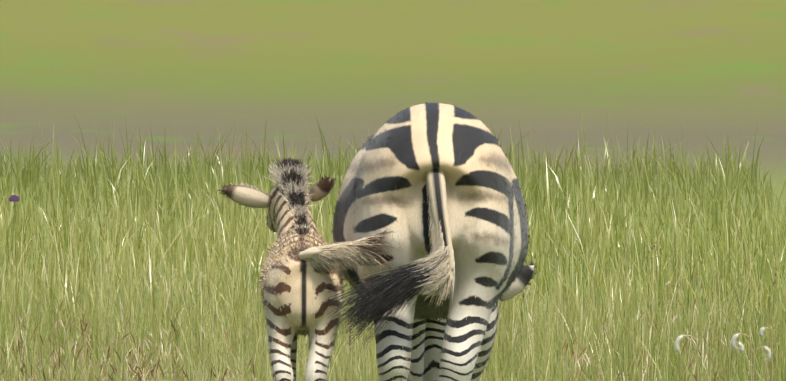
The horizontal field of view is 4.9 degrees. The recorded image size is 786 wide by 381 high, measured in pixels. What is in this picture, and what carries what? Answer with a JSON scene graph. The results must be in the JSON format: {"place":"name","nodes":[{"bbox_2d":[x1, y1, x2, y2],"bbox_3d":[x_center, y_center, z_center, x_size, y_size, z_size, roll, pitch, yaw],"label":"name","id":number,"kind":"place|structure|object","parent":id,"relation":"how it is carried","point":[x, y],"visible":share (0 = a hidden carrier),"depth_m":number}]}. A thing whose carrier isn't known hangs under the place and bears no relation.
{"place":"outdoors","nodes":[
{"label":"outdoors","id":0,"kind":"place"},
{"bbox_2d":[0,0,785,380],"bbox_3d":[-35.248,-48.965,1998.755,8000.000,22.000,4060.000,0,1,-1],"label":"ground","id":1,"kind":"structure","parent":0,"point":[180,72],"depth_m":131.86},
{"bbox_2d":[217,158,395,380],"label":"baby zebra","id":2,"kind":"object","parent":1,"relation":"on","point":[302,275],"visible":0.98,"depth_m":29.66},
{"bbox_2d":[319,102,536,380],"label":"adult zebra","id":3,"kind":"object","parent":1,"relation":"on","point":[435,188],"visible":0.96,"depth_m":29.62},
{"bbox_2d":[0,112,785,380],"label":"meadow grass","id":4,"kind":"structure","parent":0,"point":[121,223],"depth_m":49.16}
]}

